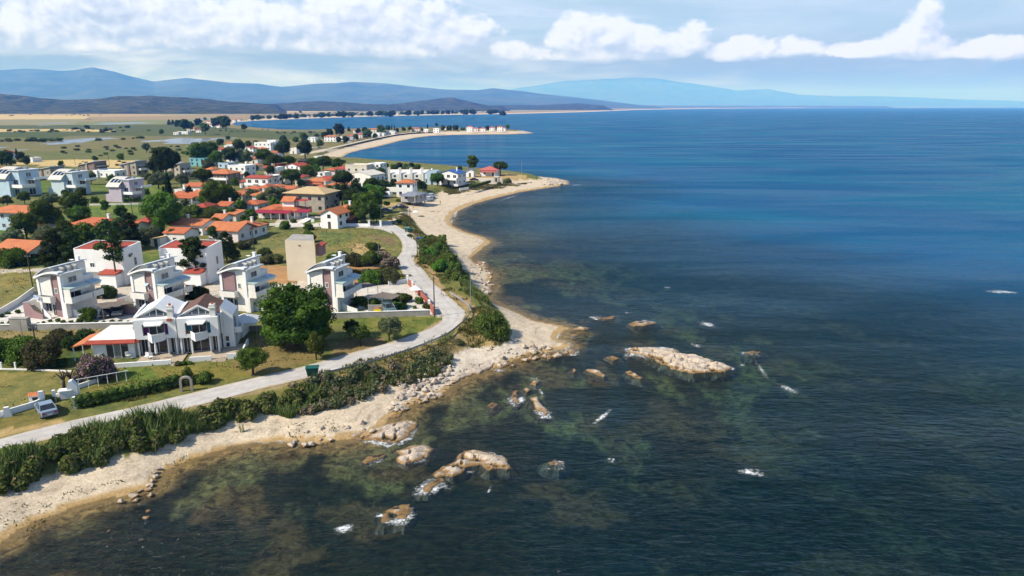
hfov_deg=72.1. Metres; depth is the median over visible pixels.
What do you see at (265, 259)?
shrub
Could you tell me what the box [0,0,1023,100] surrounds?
sky
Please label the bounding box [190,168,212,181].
pine tree
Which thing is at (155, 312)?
gable window
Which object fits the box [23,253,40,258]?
shrub
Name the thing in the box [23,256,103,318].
villa
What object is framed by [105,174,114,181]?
broadleaf tree
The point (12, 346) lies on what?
shrub
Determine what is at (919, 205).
sea
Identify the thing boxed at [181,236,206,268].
pine tree
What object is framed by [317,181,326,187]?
house
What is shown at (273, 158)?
pine tree
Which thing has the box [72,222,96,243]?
broadleaf tree
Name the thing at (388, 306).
parked car
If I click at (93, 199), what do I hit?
olive tree
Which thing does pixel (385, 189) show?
broadleaf tree
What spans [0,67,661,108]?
mountain
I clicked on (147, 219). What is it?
house
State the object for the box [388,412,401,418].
rock
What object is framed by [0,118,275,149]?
marsh water
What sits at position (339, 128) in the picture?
broadleaf tree
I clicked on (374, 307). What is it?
sign wall
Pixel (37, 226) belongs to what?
house
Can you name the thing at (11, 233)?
olive tree
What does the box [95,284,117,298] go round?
shrub
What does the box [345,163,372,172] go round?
house
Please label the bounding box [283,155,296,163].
pine tree
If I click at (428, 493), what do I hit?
rock
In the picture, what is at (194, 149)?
broadleaf tree
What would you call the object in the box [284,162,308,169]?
house
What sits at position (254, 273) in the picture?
window
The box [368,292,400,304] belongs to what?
shade canopy
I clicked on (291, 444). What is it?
boulder
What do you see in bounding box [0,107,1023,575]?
ground
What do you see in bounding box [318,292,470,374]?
guard rail
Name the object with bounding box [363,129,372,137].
broadleaf tree
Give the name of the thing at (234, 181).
broadleaf tree
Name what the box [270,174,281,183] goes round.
house
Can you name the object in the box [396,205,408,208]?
parked car
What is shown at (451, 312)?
road
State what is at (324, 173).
house
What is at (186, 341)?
window
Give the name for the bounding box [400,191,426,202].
house
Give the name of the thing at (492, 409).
rock
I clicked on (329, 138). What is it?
house
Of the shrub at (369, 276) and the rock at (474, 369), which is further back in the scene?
the shrub at (369, 276)
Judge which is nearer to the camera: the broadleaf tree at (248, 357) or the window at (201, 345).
the broadleaf tree at (248, 357)
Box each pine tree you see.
[92,217,132,271]
[177,237,199,266]
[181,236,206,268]
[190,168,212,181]
[254,148,271,165]
[266,153,284,165]
[279,168,301,184]
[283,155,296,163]
[305,157,315,164]
[311,155,331,170]
[331,170,354,183]
[332,158,345,166]
[362,177,379,185]
[378,179,388,186]
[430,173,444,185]
[493,161,507,174]
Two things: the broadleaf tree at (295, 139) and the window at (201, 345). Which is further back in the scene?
the broadleaf tree at (295, 139)
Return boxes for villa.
[0,166,48,196]
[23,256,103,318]
[38,165,65,179]
[48,169,96,195]
[76,160,109,171]
[105,176,151,201]
[117,253,192,314]
[119,160,148,175]
[164,162,193,177]
[212,252,275,312]
[305,251,361,311]
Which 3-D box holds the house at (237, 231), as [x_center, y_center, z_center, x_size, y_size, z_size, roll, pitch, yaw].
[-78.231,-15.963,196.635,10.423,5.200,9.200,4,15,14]
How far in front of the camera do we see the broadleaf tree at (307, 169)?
345.52 m
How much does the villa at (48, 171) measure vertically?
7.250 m
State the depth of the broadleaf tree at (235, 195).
248.93 m
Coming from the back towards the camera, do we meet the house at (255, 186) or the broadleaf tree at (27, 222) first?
the house at (255, 186)
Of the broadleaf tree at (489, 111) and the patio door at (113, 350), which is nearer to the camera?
the patio door at (113, 350)
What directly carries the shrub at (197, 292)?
on the ground at (868, 435)
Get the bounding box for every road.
[0,221,465,447]
[275,224,392,233]
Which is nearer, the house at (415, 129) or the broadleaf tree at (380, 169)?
the broadleaf tree at (380, 169)
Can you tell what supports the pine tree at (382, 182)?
on the ground at (868, 435)
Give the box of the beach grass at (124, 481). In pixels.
[3,418,343,530]
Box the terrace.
[114,339,248,367]
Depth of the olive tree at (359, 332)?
108.33 m
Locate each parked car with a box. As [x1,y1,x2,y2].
[34,399,58,418]
[99,307,112,317]
[111,305,123,315]
[380,301,396,310]
[381,207,391,211]
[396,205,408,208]
[426,193,435,197]
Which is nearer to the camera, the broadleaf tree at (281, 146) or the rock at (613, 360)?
the rock at (613, 360)
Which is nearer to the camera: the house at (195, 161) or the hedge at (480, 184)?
the hedge at (480, 184)
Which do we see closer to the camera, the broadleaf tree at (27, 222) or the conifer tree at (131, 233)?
the conifer tree at (131, 233)
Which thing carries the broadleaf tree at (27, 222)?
on the ground at (868, 435)
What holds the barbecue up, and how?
on the ground at (868, 435)
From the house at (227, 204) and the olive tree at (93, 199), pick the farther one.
the olive tree at (93, 199)
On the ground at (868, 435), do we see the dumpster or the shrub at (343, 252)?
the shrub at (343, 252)
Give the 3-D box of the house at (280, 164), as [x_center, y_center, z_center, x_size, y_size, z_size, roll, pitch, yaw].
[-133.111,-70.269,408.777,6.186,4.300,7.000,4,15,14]
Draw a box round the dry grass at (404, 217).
[82,180,531,407]
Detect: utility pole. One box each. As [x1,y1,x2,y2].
[24,254,32,286]
[430,276,436,316]
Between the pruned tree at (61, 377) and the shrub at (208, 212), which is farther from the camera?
the shrub at (208, 212)
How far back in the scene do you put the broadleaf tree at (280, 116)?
1720.32 m
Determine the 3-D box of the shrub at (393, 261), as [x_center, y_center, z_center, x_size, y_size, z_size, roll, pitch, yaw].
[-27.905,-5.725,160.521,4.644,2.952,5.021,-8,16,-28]
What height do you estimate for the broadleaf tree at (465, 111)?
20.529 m
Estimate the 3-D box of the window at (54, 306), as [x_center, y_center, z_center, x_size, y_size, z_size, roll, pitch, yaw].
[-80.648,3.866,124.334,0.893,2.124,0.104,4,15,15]
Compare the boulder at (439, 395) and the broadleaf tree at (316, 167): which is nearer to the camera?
the boulder at (439, 395)
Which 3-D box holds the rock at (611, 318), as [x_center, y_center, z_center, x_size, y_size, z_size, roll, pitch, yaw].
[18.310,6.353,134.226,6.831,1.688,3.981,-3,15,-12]
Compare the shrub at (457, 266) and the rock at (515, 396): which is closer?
the rock at (515, 396)
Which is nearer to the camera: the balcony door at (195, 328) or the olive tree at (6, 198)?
the balcony door at (195, 328)
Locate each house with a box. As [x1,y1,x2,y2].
[0,205,54,229]
[0,239,53,254]
[8,221,50,233]
[26,391,44,401]
[30,157,41,161]
[71,325,141,360]
[72,214,132,227]
[93,169,126,177]
[128,221,150,236]
[133,295,187,356]
[138,217,164,229]
[150,236,166,246]
[162,227,199,242]
[168,214,218,234]
[174,185,185,191]
[174,191,204,203]
[176,293,243,353]
[178,131,190,133]
[185,182,204,190]
[189,157,207,165]
[198,202,217,210]
[205,221,256,241]
[206,167,220,170]
[210,210,234,221]
[211,169,240,184]
[216,198,234,208]
[218,162,234,167]
[226,209,245,220]
[228,162,256,177]
[237,190,251,200]
[239,179,245,187]
[241,217,268,237]
[243,183,261,190]
[244,175,278,187]
[245,146,257,152]
[245,199,268,211]
[249,156,261,163]
[250,188,268,200]
[254,142,274,149]
[255,163,262,170]
[255,196,311,219]
[258,184,277,190]
[263,163,274,174]
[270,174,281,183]
[271,166,283,173]
[274,184,285,187]
[276,163,287,169]
[278,173,290,183]
[283,186,341,212]
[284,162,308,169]
[284,185,301,190]
[289,148,299,153]
[295,174,308,185]
[304,175,331,186]
[308,137,317,141]
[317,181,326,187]
[318,171,330,176]
[318,205,350,228]
[322,176,334,182]
[323,135,338,141]
[324,167,335,174]
[327,182,350,188]
[332,166,344,170]
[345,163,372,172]
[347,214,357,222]
[350,169,384,186]
[368,162,386,177]
[385,130,396,133]
[388,168,398,181]
[395,179,417,196]
[399,168,409,180]
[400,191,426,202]
[410,127,420,131]
[410,168,420,179]
[421,168,432,183]
[426,170,439,184]
[433,128,439,132]
[438,167,466,185]
[465,167,475,176]
[467,126,472,131]
[478,166,499,175]
[494,176,499,181]
[497,126,502,130]
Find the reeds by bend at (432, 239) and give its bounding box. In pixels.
[418,236,466,279]
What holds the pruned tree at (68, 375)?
on the ground at (868, 435)
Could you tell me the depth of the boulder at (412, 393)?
96.90 m
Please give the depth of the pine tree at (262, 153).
416.68 m
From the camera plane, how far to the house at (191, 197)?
269.35 m
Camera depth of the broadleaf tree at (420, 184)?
301.42 m
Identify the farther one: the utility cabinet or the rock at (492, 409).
the utility cabinet
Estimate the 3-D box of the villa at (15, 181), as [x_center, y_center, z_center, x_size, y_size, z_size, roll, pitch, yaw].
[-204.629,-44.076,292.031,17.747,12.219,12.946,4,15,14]
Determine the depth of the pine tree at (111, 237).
142.20 m
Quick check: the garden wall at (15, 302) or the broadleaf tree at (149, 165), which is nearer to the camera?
the garden wall at (15, 302)
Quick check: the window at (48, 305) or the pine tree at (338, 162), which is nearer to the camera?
the window at (48, 305)
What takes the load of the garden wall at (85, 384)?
on the ground at (868, 435)
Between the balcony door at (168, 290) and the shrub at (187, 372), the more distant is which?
the balcony door at (168, 290)
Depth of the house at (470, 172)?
369.18 m
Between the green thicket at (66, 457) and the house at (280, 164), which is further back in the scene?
the house at (280, 164)
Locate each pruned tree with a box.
[55,370,66,387]
[62,369,72,380]
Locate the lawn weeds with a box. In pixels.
[1,226,424,405]
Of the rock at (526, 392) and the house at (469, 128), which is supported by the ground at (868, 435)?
the house at (469, 128)
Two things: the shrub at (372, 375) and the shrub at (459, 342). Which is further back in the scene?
the shrub at (459, 342)
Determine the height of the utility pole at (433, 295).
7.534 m
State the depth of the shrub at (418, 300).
132.10 m
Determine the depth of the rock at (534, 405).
93.36 m
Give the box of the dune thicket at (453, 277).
[417,234,469,280]
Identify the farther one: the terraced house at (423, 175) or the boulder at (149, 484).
the terraced house at (423, 175)
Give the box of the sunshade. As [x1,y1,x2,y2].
[410,285,420,290]
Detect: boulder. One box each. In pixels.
[117,499,124,504]
[128,493,137,499]
[142,516,149,520]
[145,482,153,487]
[287,441,294,447]
[307,441,316,446]
[387,405,394,410]
[393,405,399,411]
[398,383,405,388]
[399,405,408,411]
[406,391,415,396]
[416,394,424,399]
[421,387,428,392]
[432,378,439,383]
[434,392,443,397]
[528,350,537,354]
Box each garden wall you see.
[0,287,34,313]
[0,321,132,330]
[0,399,40,416]
[56,376,105,397]
[89,203,139,204]
[268,223,318,225]
[320,223,367,225]
[331,309,429,318]
[388,279,406,284]
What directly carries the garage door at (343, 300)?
in the villa at (336, 277)
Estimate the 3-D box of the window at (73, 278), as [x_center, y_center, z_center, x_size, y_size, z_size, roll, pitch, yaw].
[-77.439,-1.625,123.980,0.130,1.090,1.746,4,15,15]
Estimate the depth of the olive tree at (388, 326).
110.29 m
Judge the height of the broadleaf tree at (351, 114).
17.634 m
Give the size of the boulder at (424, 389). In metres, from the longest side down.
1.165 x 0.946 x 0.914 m
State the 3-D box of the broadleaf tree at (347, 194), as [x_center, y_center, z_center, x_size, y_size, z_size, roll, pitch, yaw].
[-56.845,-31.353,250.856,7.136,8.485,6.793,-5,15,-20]
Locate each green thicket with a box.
[0,381,325,495]
[307,347,453,410]
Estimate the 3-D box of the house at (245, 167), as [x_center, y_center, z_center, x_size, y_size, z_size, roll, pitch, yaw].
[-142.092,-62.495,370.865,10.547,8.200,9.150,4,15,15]
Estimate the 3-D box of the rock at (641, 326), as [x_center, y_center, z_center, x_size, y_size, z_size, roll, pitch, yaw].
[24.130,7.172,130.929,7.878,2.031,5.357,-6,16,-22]
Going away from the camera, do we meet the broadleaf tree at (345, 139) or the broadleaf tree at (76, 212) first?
the broadleaf tree at (76, 212)
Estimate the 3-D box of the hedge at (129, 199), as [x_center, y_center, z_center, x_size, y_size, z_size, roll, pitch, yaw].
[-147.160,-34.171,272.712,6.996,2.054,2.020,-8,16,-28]
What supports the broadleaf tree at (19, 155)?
on the ground at (868, 435)
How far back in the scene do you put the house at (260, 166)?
408.75 m
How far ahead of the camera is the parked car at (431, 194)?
297.71 m
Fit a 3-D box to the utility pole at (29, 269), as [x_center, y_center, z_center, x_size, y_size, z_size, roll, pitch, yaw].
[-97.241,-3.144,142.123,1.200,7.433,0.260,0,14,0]
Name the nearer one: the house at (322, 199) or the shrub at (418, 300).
the shrub at (418, 300)
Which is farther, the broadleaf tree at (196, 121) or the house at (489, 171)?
the broadleaf tree at (196, 121)
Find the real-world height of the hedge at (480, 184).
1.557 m
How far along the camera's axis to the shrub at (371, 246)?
180.00 m
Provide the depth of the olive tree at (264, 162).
415.99 m
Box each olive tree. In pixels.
[0,194,13,204]
[0,227,24,242]
[30,223,62,239]
[39,192,60,204]
[88,171,96,184]
[90,196,98,203]
[138,224,159,237]
[140,172,150,184]
[144,188,149,194]
[146,171,164,188]
[162,171,173,179]
[174,173,188,186]
[201,158,214,168]
[235,148,253,163]
[245,188,258,197]
[256,192,266,200]
[261,160,270,164]
[263,186,284,200]
[304,331,326,359]
[347,323,369,345]
[377,316,402,340]
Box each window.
[29,188,36,194]
[45,303,52,311]
[52,304,56,315]
[67,275,76,282]
[138,299,144,307]
[141,340,148,353]
[142,309,166,316]
[147,338,170,352]
[161,272,168,279]
[170,338,178,351]
[183,338,191,352]
[185,308,208,314]
[189,337,212,351]
[212,336,219,349]
[250,270,256,277]
[338,270,343,277]
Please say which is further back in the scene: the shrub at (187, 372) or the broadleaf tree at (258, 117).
the broadleaf tree at (258, 117)
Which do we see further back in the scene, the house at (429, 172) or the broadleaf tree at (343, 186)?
the house at (429, 172)
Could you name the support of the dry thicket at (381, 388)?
on the ground at (868, 435)
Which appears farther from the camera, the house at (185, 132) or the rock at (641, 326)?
the house at (185, 132)
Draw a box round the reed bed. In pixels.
[0,383,321,485]
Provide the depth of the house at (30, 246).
168.19 m
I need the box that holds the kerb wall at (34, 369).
[0,368,71,371]
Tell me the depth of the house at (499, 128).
1049.95 m
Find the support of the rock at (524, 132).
in the sea
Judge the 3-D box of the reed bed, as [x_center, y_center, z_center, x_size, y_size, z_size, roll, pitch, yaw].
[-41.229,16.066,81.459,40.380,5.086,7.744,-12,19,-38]
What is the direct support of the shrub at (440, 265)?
on the ground at (868, 435)
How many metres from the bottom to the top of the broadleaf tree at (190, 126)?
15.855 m
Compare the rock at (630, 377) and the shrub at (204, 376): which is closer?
the shrub at (204, 376)
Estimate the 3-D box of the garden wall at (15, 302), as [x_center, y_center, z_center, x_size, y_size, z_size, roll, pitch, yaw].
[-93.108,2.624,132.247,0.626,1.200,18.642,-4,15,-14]
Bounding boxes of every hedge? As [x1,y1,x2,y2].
[15,258,44,265]
[36,357,68,368]
[69,374,180,408]
[122,197,141,201]
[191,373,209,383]
[469,180,490,187]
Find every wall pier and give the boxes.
[3,406,12,417]
[38,390,44,400]
[51,390,56,401]
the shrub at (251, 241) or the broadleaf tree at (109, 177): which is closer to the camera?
the shrub at (251, 241)
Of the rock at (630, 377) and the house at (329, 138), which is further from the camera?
the house at (329, 138)
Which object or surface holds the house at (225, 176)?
on the ground at (868, 435)
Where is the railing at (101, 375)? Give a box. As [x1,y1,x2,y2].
[76,370,127,389]
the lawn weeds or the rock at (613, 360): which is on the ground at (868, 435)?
the lawn weeds
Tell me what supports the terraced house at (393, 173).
on the ground at (868, 435)
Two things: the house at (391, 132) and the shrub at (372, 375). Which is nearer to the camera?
the shrub at (372, 375)
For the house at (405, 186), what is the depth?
288.07 m
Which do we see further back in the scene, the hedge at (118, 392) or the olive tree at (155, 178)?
the olive tree at (155, 178)
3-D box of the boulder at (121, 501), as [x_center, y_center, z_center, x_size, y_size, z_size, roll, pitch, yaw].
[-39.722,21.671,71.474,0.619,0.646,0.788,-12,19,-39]
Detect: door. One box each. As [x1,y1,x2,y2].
[70,289,81,297]
[71,302,82,309]
[106,344,128,357]
[149,324,164,333]
[164,287,172,293]
[191,322,206,332]
[225,335,230,346]
[340,297,346,304]
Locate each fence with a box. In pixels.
[408,279,427,302]
[430,302,433,314]
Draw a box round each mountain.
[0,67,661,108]
[511,77,1023,106]
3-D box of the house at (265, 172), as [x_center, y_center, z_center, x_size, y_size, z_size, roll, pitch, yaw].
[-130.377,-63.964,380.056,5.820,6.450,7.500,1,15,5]
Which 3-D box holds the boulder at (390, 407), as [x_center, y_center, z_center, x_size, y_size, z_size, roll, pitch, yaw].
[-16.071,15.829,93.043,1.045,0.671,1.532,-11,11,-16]
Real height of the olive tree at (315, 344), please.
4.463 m
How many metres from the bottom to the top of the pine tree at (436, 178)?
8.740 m
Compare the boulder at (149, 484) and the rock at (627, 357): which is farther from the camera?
the rock at (627, 357)
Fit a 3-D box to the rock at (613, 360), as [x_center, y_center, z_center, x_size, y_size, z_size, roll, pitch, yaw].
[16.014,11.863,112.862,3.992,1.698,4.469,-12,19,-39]
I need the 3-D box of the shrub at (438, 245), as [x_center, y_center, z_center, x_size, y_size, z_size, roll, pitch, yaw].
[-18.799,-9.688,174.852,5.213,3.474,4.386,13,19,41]
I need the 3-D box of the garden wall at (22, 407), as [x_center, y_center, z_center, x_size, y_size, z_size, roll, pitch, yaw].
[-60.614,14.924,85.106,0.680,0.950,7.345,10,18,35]
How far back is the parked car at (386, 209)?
246.99 m
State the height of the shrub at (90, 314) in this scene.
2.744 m
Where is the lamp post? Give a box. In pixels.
[470,267,474,303]
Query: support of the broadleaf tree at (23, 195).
on the ground at (868, 435)
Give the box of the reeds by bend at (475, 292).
[458,278,491,305]
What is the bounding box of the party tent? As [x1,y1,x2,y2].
[239,313,263,337]
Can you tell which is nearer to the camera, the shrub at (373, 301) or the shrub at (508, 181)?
the shrub at (373, 301)
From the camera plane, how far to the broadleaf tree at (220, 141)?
638.72 m
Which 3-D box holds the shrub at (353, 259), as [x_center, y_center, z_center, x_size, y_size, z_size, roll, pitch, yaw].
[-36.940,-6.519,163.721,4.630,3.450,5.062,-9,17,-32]
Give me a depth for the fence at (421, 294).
136.64 m
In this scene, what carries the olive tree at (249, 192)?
on the ground at (868, 435)
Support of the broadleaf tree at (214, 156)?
on the ground at (868, 435)
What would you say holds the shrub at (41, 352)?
on the ground at (868, 435)
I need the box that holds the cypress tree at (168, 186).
[164,173,172,195]
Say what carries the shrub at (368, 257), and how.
on the ground at (868, 435)
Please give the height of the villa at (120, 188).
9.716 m
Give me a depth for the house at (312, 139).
728.61 m
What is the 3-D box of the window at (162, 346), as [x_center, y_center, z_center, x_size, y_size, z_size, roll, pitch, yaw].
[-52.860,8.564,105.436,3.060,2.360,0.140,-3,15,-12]
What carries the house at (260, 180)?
on the ground at (868, 435)
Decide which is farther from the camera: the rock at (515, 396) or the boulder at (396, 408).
the rock at (515, 396)
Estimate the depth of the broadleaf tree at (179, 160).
413.65 m
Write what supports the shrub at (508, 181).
on the ground at (868, 435)
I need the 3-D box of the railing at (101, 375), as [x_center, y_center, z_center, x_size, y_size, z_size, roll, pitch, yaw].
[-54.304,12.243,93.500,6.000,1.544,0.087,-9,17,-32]
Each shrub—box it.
[0,246,29,268]
[0,334,43,365]
[0,443,27,460]
[20,335,62,370]
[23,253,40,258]
[42,328,74,343]
[42,394,58,401]
[44,433,70,448]
[60,334,81,349]
[71,353,116,382]
[73,328,94,339]
[75,318,82,322]
[77,306,97,320]
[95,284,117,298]
[174,361,181,365]
[177,204,202,217]
[180,367,194,385]
[185,284,209,300]
[194,370,214,383]
[198,206,222,218]
[235,240,251,249]
[248,238,257,243]
[256,247,272,255]
[259,255,273,263]
[269,254,283,263]
[279,220,290,228]
[303,222,313,230]
[303,229,316,240]
[325,252,335,259]
[336,250,348,255]
[345,252,361,266]
[350,296,367,305]
[358,269,381,284]
[360,250,381,265]
[361,183,383,196]
[363,298,380,306]
[364,242,380,249]
[365,371,378,380]
[375,266,400,283]
[376,251,390,261]
[380,256,400,267]
[397,302,406,308]
[398,293,412,301]
[415,296,423,303]
[421,248,438,255]
[422,303,429,308]
[428,242,445,251]
[430,259,448,270]
[438,234,446,239]
[438,252,457,263]
[448,261,463,271]
[453,339,464,346]
[470,311,509,341]
[502,178,511,183]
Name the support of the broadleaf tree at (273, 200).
on the ground at (868, 435)
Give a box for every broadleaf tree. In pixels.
[0,150,14,165]
[7,211,38,238]
[15,152,24,158]
[16,191,30,204]
[21,156,30,164]
[27,199,63,224]
[55,219,73,231]
[56,191,89,215]
[57,160,63,165]
[66,205,91,222]
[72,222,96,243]
[76,187,86,195]
[99,200,110,214]
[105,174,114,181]
[113,204,127,216]
[116,153,123,160]
[137,189,182,227]
[141,143,150,152]
[145,160,156,173]
[149,146,179,172]
[156,226,164,236]
[172,150,181,163]
[174,120,179,126]
[179,119,189,128]
[180,200,188,206]
[185,142,206,157]
[186,121,193,130]
[193,118,202,125]
[196,196,204,202]
[198,180,232,203]
[199,122,210,134]
[200,141,218,157]
[207,150,222,166]
[207,225,217,240]
[210,117,219,128]
[217,138,223,145]
[219,115,230,130]
[221,146,237,161]
[226,184,241,200]
[227,208,235,211]
[230,178,238,187]
[232,140,245,150]
[233,199,247,208]
[234,346,269,374]
[239,215,247,220]
[243,171,250,178]
[244,209,257,220]
[245,140,251,145]
[253,281,337,346]
[254,114,261,119]
[264,165,273,173]
[268,197,279,204]
[273,138,290,156]
[277,113,283,118]
[292,136,298,141]
[296,139,311,158]
[296,179,305,185]
[299,132,308,139]
[299,164,314,177]
[313,164,320,170]
[316,139,323,145]
[319,112,326,117]
[320,132,328,138]
[326,128,333,134]
[332,123,344,135]
[332,183,349,205]
[334,111,341,116]
[341,111,347,117]
[342,136,349,142]
[342,188,359,201]
[342,319,359,338]
[346,205,354,214]
[347,112,354,116]
[351,191,377,223]
[356,215,363,223]
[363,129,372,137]
[367,189,382,206]
[369,206,383,222]
[376,167,386,173]
[377,125,384,131]
[381,186,389,197]
[387,111,394,116]
[390,178,396,186]
[396,162,402,168]
[404,110,411,114]
[413,164,420,168]
[416,179,425,191]
[462,109,468,114]
[466,155,478,167]
[486,109,493,113]
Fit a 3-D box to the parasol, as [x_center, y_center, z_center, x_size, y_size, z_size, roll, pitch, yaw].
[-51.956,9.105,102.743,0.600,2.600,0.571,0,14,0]
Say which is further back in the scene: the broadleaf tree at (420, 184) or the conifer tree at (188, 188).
the broadleaf tree at (420, 184)
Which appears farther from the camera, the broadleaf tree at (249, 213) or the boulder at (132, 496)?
the broadleaf tree at (249, 213)
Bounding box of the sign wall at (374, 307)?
[368,305,381,310]
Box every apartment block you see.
[73,240,143,287]
[158,239,223,285]
[285,234,326,280]
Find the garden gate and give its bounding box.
[179,376,192,391]
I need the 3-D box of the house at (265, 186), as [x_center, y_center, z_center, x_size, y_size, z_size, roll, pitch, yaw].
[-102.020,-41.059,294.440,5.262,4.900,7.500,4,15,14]
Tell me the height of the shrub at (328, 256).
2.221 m
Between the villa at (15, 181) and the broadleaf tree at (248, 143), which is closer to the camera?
the villa at (15, 181)
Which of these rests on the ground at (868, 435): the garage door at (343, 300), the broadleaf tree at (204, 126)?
the broadleaf tree at (204, 126)
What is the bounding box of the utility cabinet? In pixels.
[8,317,30,330]
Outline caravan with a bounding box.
[383,191,392,197]
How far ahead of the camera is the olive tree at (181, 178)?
320.74 m
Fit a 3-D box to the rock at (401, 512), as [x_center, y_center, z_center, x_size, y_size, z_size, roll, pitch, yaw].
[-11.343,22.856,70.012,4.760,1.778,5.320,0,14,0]
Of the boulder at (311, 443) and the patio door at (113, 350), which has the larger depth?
the patio door at (113, 350)
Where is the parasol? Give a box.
[154,343,158,358]
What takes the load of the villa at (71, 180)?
on the ground at (868, 435)
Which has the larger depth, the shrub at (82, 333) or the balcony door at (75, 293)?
the balcony door at (75, 293)
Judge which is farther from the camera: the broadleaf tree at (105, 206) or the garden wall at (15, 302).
the broadleaf tree at (105, 206)
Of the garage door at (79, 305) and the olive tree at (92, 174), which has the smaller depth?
the garage door at (79, 305)
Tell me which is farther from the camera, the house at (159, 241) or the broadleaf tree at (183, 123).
the broadleaf tree at (183, 123)
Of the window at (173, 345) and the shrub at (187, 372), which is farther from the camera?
the window at (173, 345)
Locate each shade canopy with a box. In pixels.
[93,301,137,317]
[354,282,377,288]
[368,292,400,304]
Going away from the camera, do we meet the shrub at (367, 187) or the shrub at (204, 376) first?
the shrub at (204, 376)
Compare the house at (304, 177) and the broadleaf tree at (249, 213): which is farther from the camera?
the house at (304, 177)
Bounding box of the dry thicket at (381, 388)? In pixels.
[287,356,444,415]
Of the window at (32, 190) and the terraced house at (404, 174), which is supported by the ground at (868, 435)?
the terraced house at (404, 174)
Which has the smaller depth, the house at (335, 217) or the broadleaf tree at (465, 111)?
the house at (335, 217)
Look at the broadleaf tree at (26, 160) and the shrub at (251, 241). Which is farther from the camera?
the broadleaf tree at (26, 160)
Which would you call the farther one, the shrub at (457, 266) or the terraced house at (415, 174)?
the terraced house at (415, 174)
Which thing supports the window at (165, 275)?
in the villa at (153, 281)
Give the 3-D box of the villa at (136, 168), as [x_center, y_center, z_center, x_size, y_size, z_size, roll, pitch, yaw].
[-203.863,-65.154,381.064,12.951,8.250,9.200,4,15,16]
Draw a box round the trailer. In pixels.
[386,187,396,193]
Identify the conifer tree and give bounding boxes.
[37,228,66,267]
[54,226,82,264]
[96,219,111,241]
[114,212,150,245]
[185,185,192,191]
[216,230,240,261]
[349,178,364,191]
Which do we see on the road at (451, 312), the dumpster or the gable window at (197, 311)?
the dumpster
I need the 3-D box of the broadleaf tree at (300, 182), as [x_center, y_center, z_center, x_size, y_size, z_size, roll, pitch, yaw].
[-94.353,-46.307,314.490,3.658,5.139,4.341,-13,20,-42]
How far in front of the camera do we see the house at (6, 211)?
210.10 m
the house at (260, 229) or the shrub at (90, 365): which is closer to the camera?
the shrub at (90, 365)
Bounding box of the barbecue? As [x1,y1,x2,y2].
[57,379,79,398]
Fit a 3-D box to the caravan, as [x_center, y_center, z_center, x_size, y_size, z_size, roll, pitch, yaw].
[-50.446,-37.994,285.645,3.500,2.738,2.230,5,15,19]
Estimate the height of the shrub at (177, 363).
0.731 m
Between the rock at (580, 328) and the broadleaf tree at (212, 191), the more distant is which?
the broadleaf tree at (212, 191)
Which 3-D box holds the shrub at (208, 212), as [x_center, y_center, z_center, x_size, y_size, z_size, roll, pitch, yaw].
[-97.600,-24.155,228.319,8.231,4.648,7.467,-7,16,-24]
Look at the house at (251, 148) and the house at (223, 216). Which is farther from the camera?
the house at (251, 148)
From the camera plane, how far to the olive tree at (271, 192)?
256.99 m
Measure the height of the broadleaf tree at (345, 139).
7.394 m
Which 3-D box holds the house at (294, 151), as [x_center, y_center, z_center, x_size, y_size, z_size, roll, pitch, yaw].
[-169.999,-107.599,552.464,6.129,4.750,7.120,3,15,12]
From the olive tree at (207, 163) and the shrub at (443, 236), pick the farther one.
the olive tree at (207, 163)
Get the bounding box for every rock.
[348,420,419,444]
[360,453,387,465]
[373,504,418,534]
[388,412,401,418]
[393,445,439,469]
[411,478,451,501]
[423,450,521,484]
[453,357,493,383]
[474,260,492,272]
[485,402,502,416]
[495,360,508,369]
[507,390,523,410]
[516,131,530,133]
[520,387,534,397]
[523,397,552,423]
[528,380,542,390]
[536,459,570,480]
[543,353,552,360]
[545,177,568,184]
[566,368,580,377]
[567,349,575,355]
[571,326,588,330]
[583,369,615,381]
[593,316,618,320]
[603,355,623,364]
[621,371,649,387]
[624,352,632,360]
[625,321,662,330]
[625,347,738,383]
[739,351,767,363]
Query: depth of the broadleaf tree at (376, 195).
241.88 m
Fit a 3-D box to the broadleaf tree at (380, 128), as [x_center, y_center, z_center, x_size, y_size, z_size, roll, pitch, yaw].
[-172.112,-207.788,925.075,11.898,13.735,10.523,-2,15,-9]
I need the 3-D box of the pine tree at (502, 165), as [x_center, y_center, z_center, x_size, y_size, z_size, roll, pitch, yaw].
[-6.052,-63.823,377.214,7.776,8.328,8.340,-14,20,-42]
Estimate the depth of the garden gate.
91.54 m
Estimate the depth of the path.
701.30 m
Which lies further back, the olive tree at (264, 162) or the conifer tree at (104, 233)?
the olive tree at (264, 162)
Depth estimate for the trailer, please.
297.10 m
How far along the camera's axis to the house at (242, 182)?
319.13 m
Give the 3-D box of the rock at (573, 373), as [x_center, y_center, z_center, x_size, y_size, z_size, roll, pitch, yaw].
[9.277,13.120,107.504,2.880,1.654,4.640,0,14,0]
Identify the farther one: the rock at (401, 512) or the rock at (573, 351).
the rock at (573, 351)
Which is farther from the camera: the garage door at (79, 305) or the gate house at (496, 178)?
the gate house at (496, 178)
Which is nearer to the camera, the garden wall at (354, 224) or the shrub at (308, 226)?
the shrub at (308, 226)
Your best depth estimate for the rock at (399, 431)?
85.95 m
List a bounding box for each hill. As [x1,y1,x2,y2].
[0,94,286,113]
[274,101,405,110]
[389,98,509,110]
[500,103,612,109]
[657,105,893,107]
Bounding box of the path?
[301,131,432,154]
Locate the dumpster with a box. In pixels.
[305,365,318,376]

